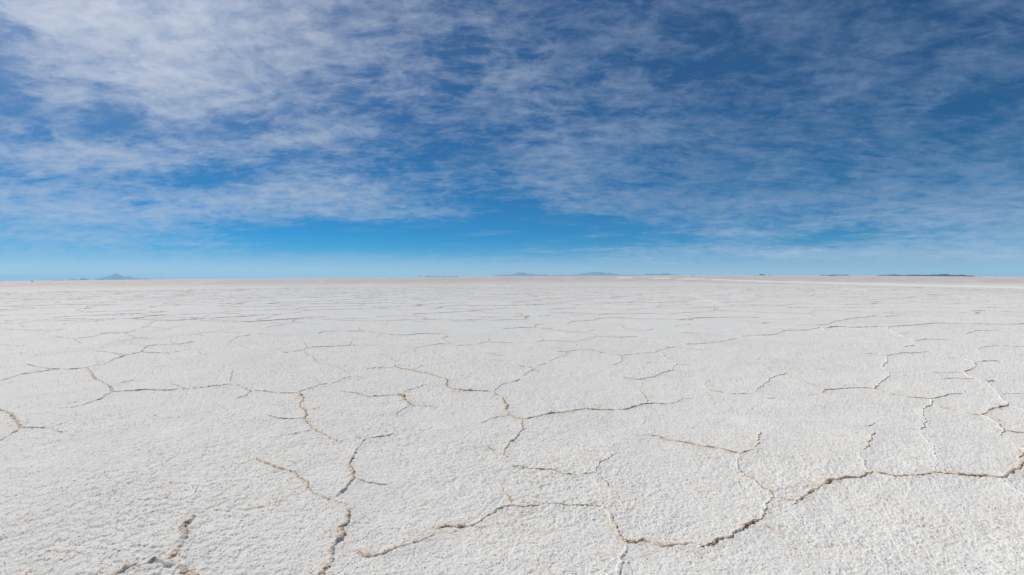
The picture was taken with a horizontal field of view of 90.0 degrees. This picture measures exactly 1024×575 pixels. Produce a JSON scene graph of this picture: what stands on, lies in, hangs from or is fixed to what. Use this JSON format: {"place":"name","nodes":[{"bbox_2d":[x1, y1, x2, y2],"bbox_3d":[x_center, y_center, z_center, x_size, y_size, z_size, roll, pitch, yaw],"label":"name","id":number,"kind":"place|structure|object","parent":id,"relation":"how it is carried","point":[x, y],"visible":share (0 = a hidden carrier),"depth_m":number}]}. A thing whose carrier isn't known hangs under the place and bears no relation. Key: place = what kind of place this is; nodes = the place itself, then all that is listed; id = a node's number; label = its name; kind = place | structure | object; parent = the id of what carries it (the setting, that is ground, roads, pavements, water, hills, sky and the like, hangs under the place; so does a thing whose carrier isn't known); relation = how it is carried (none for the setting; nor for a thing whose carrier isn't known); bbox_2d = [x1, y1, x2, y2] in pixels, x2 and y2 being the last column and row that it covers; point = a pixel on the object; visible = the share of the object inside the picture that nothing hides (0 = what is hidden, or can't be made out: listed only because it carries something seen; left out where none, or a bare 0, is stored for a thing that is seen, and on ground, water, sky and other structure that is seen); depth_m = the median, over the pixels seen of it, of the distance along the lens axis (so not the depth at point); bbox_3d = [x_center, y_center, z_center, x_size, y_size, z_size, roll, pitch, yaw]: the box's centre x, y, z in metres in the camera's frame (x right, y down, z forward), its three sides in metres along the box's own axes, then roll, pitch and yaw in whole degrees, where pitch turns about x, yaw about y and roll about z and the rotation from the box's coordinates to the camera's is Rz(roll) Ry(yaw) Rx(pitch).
{"place":"outdoors","nodes":[
{"label":"outdoors","id":0,"kind":"place"},
{"bbox_2d":[0,409,64,440],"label":"salt ridge","id":1,"kind":"structure","parent":0,"point":[12,415],"depth_m":5.91},
{"bbox_2d":[55,330,157,342],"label":"salt ridge","id":2,"kind":"structure","parent":0,"point":[107,332],"depth_m":15.44},
{"bbox_2d":[95,273,149,279],"bbox_3d":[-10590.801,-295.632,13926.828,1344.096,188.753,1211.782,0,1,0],"label":"mountain","id":3,"kind":"structure","parent":0,"point":[115,276],"depth_m":13741.40},
{"bbox_2d":[110,515,199,574],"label":"salt ridge","id":4,"kind":"structure","parent":0,"point":[179,542],"depth_m":3.06},
{"bbox_2d":[63,367,349,407],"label":"salt ridge","id":5,"kind":"structure","parent":0,"point":[112,389],"depth_m":7.94},
{"bbox_2d":[267,392,336,441],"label":"salt ridge","id":6,"kind":"structure","parent":0,"point":[305,410],"depth_m":6.25},
{"bbox_2d":[255,458,351,574],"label":"salt ridge","id":7,"kind":"structure","parent":0,"point":[340,535],"depth_m":3.51},
{"bbox_2d":[285,341,376,377],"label":"salt ridge","id":8,"kind":"structure","parent":0,"point":[324,346],"depth_m":12.18},
{"bbox_2d":[337,384,433,415],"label":"salt ridge","id":9,"kind":"structure","parent":0,"point":[403,398],"depth_m":7.43},
{"bbox_2d":[319,327,509,354],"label":"salt ridge","id":10,"kind":"structure","parent":0,"point":[428,333],"depth_m":15.63},
{"bbox_2d":[367,353,514,414],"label":"salt ridge","id":11,"kind":"structure","parent":0,"point":[499,396],"depth_m":7.88},
{"bbox_2d":[486,418,524,454],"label":"salt ridge","id":12,"kind":"structure","parent":0,"point":[512,440],"depth_m":5.37},
{"bbox_2d":[0,275,1023,574],"bbox_3d":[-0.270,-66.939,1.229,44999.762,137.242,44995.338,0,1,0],"label":"salt flat","id":13,"kind":"structure","parent":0,"point":[108,483],"depth_m":5.87},
{"bbox_2d":[13,318,106,323],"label":"salt ridge","id":14,"kind":"structure","parent":13,"relation":"on","point":[68,319],"depth_m":21.85},
{"bbox_2d":[0,341,193,380],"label":"salt ridge","id":15,"kind":"structure","parent":13,"relation":"on","point":[49,369],"depth_m":11.14},
{"bbox_2d":[162,315,275,321],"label":"salt ridge","id":16,"kind":"structure","parent":13,"relation":"on","point":[213,319],"depth_m":23.24},
{"bbox_2d":[336,433,393,495],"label":"salt ridge","id":17,"kind":"structure","parent":13,"relation":"on","point":[348,465],"depth_m":4.50},
{"bbox_2d":[348,478,601,557],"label":"salt ridge","id":18,"kind":"structure","parent":13,"relation":"on","point":[386,551],"depth_m":3.52},
{"bbox_2d":[0,286,1022,572],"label":"salt veins","id":19,"kind":"object","parent":13,"relation":"on","point":[490,312],"visible":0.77,"depth_m":39.95},
{"bbox_2d":[601,493,627,541],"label":"salt ridge","id":20,"kind":"structure","parent":13,"relation":"on","point":[611,520],"depth_m":3.56},
{"bbox_2d":[614,542,628,574],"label":"salt ridge","id":21,"kind":"structure","parent":13,"relation":"on","point":[619,565],"depth_m":3.05},
{"bbox_2d":[636,426,761,453],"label":"salt ridge","id":22,"kind":"structure","parent":13,"relation":"on","point":[758,436],"depth_m":5.23},
{"bbox_2d":[680,315,728,319],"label":"salt ridge","id":23,"kind":"structure","parent":13,"relation":"on","point":[707,317],"depth_m":22.07},
{"bbox_2d":[703,380,773,398],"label":"salt ridge","id":24,"kind":"structure","parent":13,"relation":"on","point":[732,393],"depth_m":7.51},
{"bbox_2d":[735,454,773,518],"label":"salt ridge","id":25,"kind":"structure","parent":13,"relation":"on","point":[763,513],"depth_m":4.08},
{"bbox_2d":[755,373,784,391],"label":"salt ridge","id":26,"kind":"structure","parent":13,"relation":"on","point":[768,380],"depth_m":8.47},
{"bbox_2d":[762,315,875,324],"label":"salt ridge","id":27,"kind":"structure","parent":13,"relation":"on","point":[822,320],"depth_m":19.47},
{"bbox_2d":[827,326,885,327],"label":"salt ridge","id":28,"kind":"structure","parent":13,"relation":"on","point":[858,326],"depth_m":17.67},
{"bbox_2d":[857,432,874,470],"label":"salt ridge","id":29,"kind":"structure","parent":13,"relation":"on","point":[860,455],"depth_m":4.93},
{"bbox_2d":[867,351,940,387],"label":"salt ridge","id":30,"kind":"structure","parent":13,"relation":"on","point":[885,378],"depth_m":9.91},
{"bbox_2d":[906,404,938,471],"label":"salt ridge","id":31,"kind":"structure","parent":13,"relation":"on","point":[924,436],"depth_m":5.55},
{"bbox_2d":[946,378,993,381],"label":"salt ridge","id":32,"kind":"structure","parent":13,"relation":"on","point":[974,379],"depth_m":8.46},
{"bbox_2d":[980,404,1008,414],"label":"salt ridge","id":33,"kind":"structure","parent":13,"relation":"on","point":[992,408],"depth_m":6.56},
{"bbox_2d":[976,345,1023,351],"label":"salt ridge","id":34,"kind":"structure","parent":13,"relation":"on","point":[1000,345],"depth_m":12.50},
{"bbox_2d":[999,478,1023,494],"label":"salt ridge","id":35,"kind":"structure","parent":13,"relation":"on","point":[1009,484],"depth_m":4.14},
{"bbox_2d":[0,0,1023,280],"label":"sky","id":36,"kind":"structure","parent":0,"point":[152,139]},
{"bbox_2d":[504,322,596,335],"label":"salt ridge","id":37,"kind":"structure","parent":0,"point":[543,328],"depth_m":17.74},
{"bbox_2d":[496,272,625,275],"bbox_3d":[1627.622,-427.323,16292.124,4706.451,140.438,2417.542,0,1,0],"label":"mountain","id":38,"kind":"structure","parent":0,"point":[583,274],"depth_m":15749.72},
{"bbox_2d":[512,453,616,490],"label":"salt ridge","id":39,"kind":"structure","parent":0,"point":[607,483],"depth_m":4.52},
{"bbox_2d":[535,335,636,341],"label":"salt ridge","id":40,"kind":"structure","parent":0,"point":[579,340],"depth_m":14.47},
{"bbox_2d":[568,315,640,324],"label":"salt ridge","id":41,"kind":"structure","parent":0,"point":[599,318],"depth_m":21.77},
{"bbox_2d":[510,388,707,418],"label":"salt ridge","id":42,"kind":"structure","parent":0,"point":[632,406],"depth_m":6.64},
{"bbox_2d":[538,342,704,365],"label":"salt ridge","id":43,"kind":"structure","parent":0,"point":[613,354],"depth_m":11.94},
{"bbox_2d":[626,273,673,275],"bbox_3d":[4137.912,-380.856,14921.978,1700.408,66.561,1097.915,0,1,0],"label":"mountain","id":44,"kind":"structure","parent":0,"point":[655,274],"depth_m":14753.35},
{"bbox_2d":[623,352,684,384],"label":"salt ridge","id":45,"kind":"structure","parent":0,"point":[660,372],"depth_m":9.31},
{"bbox_2d":[627,519,776,548],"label":"salt ridge","id":46,"kind":"structure","parent":0,"point":[743,526],"depth_m":3.31},
{"bbox_2d":[687,327,820,343],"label":"salt ridge","id":47,"kind":"structure","parent":0,"point":[751,335],"depth_m":15.09},
{"bbox_2d":[769,448,1023,504],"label":"salt ridge","id":48,"kind":"structure","parent":0,"point":[829,480],"depth_m":4.37},
{"bbox_2d":[789,377,1023,434],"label":"salt ridge","id":49,"kind":"structure","parent":0,"point":[989,418],"depth_m":7.15},
{"bbox_2d":[889,330,948,346],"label":"salt ridge","id":50,"kind":"structure","parent":0,"point":[912,339],"depth_m":13.95},
{"bbox_2d":[878,274,975,276],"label":"island","id":51,"kind":"structure","parent":0,"point":[928,275],"depth_m":3054.65},
{"bbox_2d":[887,322,1023,329],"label":"salt ridge","id":52,"kind":"structure","parent":0,"point":[942,322],"depth_m":18.55},
{"bbox_2d":[932,358,994,372],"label":"salt ridge","id":53,"kind":"structure","parent":0,"point":[974,363],"depth_m":9.58},
{"bbox_2d":[963,372,1023,410],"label":"salt ridge","id":54,"kind":"structure","parent":0,"point":[999,395],"depth_m":7.46}
]}

